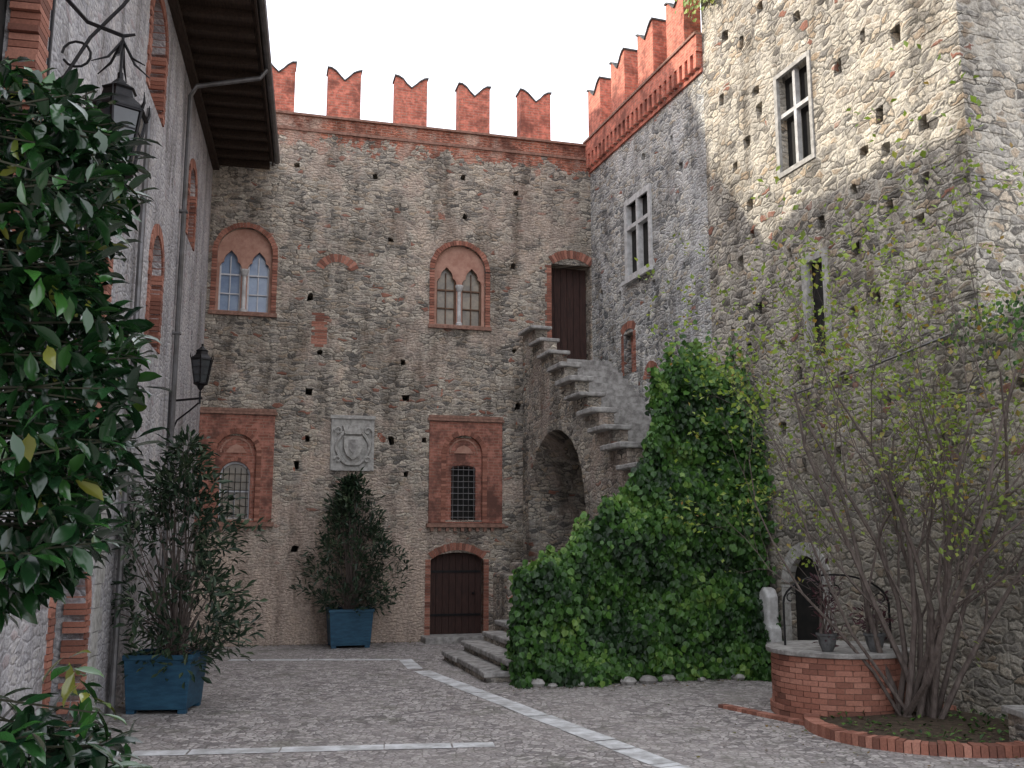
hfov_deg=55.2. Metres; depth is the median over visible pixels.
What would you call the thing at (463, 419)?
panel ledges
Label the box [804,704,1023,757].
planting bed
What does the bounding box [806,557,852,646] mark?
potted plant
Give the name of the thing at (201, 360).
wall lantern
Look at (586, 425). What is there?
stone staircase
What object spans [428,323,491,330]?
sill
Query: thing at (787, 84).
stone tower
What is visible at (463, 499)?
window lattice
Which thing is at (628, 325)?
brick surrounds
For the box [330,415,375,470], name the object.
coat of arms
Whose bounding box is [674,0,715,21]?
wall ivy
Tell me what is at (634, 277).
sill
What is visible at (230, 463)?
window frame
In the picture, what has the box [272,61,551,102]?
merlon copings
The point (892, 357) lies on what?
wall cable
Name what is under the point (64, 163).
laurel tree
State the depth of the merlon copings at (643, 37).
26.01 m
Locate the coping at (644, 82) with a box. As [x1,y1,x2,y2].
[583,31,701,143]
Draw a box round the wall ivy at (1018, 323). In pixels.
[889,290,1023,400]
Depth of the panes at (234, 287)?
25.29 m
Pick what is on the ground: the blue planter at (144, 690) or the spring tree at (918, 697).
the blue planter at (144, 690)
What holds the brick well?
on the ground
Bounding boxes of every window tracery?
[215,229,272,312]
[434,247,484,326]
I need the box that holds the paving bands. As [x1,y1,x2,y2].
[116,659,690,767]
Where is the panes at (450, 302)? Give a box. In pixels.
[437,268,480,325]
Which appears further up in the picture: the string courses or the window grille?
the string courses
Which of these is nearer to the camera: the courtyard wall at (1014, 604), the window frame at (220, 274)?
the courtyard wall at (1014, 604)
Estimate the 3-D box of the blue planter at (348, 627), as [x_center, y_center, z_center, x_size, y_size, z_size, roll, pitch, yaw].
[-3.933,5.870,23.649,1.080,0.900,1.080,2,-10,-15]
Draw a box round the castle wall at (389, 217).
[188,113,592,646]
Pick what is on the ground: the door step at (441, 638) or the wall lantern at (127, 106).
the door step at (441, 638)
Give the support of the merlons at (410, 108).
on the string courses
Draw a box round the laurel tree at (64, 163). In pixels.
[0,56,171,767]
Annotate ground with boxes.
[69,641,1023,767]
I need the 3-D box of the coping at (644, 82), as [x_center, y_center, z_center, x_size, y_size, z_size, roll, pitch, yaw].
[3.685,-7.404,25.390,1.280,0.058,6.560,3,-10,-18]
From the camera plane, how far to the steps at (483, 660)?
20.01 m
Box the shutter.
[631,335,633,372]
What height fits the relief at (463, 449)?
0.220 m
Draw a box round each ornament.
[220,437,252,452]
[449,438,477,453]
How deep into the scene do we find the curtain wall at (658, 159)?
23.93 m
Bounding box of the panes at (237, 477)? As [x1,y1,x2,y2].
[219,464,248,517]
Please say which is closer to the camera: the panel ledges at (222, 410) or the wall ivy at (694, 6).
the wall ivy at (694, 6)
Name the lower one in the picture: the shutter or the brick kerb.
the brick kerb
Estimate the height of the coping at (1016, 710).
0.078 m
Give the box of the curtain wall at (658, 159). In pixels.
[590,52,712,409]
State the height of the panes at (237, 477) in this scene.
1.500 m
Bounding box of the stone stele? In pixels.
[759,587,781,643]
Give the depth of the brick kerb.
13.90 m
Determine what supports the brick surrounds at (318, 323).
attached to the castle wall at (389, 217)
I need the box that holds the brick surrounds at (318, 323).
[208,222,591,634]
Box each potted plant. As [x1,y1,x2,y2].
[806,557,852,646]
[844,590,895,647]
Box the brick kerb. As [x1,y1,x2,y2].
[718,704,803,725]
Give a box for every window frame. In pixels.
[218,256,269,312]
[218,462,249,518]
[436,273,480,325]
[451,465,474,519]
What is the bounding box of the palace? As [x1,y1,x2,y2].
[0,0,279,756]
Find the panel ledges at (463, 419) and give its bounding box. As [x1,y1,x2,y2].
[426,415,504,530]
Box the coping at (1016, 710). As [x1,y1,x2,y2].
[1001,705,1023,718]
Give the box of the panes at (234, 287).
[219,251,267,311]
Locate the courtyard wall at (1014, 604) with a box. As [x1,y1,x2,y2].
[983,306,1023,704]
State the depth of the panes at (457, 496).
25.91 m
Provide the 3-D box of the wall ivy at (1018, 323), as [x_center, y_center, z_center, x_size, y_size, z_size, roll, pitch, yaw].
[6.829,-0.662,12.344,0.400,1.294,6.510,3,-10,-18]
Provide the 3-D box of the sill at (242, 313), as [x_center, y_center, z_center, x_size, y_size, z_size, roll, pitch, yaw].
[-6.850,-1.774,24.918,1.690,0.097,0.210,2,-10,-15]
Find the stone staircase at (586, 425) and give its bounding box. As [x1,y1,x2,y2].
[518,325,650,561]
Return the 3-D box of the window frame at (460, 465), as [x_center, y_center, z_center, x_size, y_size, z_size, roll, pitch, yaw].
[-1.296,2.868,25.761,0.700,1.450,0.060,2,-10,-15]
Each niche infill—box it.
[213,435,255,518]
[445,438,481,519]
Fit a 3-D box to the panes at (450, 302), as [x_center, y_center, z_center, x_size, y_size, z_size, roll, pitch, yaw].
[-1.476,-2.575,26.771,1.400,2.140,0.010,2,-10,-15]
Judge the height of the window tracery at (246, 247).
2.235 m
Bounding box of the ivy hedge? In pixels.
[500,320,783,688]
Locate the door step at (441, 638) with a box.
[421,633,483,643]
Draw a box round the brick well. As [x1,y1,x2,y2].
[766,574,909,719]
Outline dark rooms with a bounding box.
[631,196,653,383]
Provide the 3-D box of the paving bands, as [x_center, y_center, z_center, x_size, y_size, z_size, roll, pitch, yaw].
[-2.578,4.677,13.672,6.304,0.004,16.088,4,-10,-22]
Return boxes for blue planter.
[122,648,207,714]
[325,606,374,648]
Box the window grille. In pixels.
[221,468,248,517]
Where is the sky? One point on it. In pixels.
(561, 48)
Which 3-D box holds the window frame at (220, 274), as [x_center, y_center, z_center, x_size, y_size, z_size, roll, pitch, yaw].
[-6.904,-2.581,25.256,1.240,1.600,0.050,2,-10,-15]
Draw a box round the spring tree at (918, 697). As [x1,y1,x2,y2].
[634,41,1023,718]
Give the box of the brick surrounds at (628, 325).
[620,320,657,379]
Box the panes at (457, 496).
[453,467,472,518]
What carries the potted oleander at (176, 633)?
in the blue planter at (144, 690)
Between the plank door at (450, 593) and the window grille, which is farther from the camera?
the plank door at (450, 593)
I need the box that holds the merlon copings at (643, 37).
[586,1,676,95]
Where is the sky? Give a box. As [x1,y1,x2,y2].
[266,0,701,143]
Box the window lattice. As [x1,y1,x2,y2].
[451,466,475,519]
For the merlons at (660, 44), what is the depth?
24.87 m
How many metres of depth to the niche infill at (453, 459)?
25.82 m
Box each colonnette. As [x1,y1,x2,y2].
[239,269,248,311]
[455,285,462,324]
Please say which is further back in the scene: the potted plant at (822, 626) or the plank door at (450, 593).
the plank door at (450, 593)
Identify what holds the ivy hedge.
on the ground
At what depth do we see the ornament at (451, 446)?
25.92 m
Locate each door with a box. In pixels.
[430,552,481,633]
[551,268,585,359]
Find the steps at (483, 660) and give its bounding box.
[441,562,592,682]
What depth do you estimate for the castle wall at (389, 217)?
25.70 m
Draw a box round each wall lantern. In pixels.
[47,0,150,178]
[166,344,213,445]
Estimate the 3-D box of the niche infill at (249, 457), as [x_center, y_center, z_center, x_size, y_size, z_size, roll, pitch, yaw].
[-6.873,2.311,24.313,0.980,2.140,0.070,2,-10,-15]
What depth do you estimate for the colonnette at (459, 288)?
26.50 m
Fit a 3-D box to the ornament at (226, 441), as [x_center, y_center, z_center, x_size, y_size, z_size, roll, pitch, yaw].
[-6.861,1.514,24.399,0.785,0.394,0.041,2,-10,-15]
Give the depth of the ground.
13.45 m
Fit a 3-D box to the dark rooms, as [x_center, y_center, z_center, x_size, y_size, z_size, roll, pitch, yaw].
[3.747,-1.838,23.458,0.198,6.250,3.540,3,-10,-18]
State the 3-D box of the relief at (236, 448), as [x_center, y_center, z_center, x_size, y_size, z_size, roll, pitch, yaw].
[-6.861,1.603,24.385,0.512,0.220,0.040,2,-10,-15]
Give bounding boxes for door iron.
[430,570,480,615]
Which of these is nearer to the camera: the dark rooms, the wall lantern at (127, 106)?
the wall lantern at (127, 106)
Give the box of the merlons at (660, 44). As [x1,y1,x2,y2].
[588,0,700,135]
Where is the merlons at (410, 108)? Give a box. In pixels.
[272,63,550,139]
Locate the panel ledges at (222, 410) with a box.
[194,407,277,530]
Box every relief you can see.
[225,444,246,452]
[455,445,472,453]
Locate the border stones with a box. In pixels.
[531,674,744,687]
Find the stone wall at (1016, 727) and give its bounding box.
[1007,713,1023,741]
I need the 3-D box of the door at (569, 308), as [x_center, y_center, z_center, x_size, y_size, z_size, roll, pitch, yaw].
[1.546,-1.810,27.629,1.130,2.950,0.040,2,-10,-15]
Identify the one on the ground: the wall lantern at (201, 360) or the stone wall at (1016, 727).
the stone wall at (1016, 727)
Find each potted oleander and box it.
[107,424,271,688]
[287,466,417,617]
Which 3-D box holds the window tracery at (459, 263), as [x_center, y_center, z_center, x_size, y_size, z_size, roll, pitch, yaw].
[-1.444,-2.646,26.661,1.410,2.245,0.080,2,-10,-15]
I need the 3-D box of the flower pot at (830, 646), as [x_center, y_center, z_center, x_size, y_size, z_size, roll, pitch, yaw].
[4.420,3.620,13.734,0.304,0.248,0.296,0,-9,0]
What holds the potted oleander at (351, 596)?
in the blue planter at (348, 627)
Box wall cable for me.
[787,333,952,395]
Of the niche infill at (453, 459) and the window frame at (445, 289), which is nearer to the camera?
the niche infill at (453, 459)
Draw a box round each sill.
[208,309,276,317]
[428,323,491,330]
[620,266,652,286]
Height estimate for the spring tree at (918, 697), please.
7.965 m
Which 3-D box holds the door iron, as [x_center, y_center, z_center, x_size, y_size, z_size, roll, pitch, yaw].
[-1.462,5.415,25.381,1.340,1.160,0.080,2,-10,-15]
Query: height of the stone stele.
1.627 m
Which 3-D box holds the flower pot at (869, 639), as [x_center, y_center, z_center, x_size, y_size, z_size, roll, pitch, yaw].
[5.080,3.617,13.714,0.304,0.248,0.296,0,-9,0]
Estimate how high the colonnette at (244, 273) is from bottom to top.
1.140 m
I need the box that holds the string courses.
[276,110,585,160]
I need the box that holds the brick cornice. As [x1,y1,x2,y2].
[585,34,702,173]
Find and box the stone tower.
[701,0,1023,719]
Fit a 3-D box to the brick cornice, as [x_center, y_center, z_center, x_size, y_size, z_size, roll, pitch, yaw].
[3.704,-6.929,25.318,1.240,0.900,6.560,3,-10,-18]
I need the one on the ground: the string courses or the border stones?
the border stones
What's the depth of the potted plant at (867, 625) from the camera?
13.77 m
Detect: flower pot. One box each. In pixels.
[816,632,837,651]
[863,632,885,651]
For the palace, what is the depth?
17.34 m

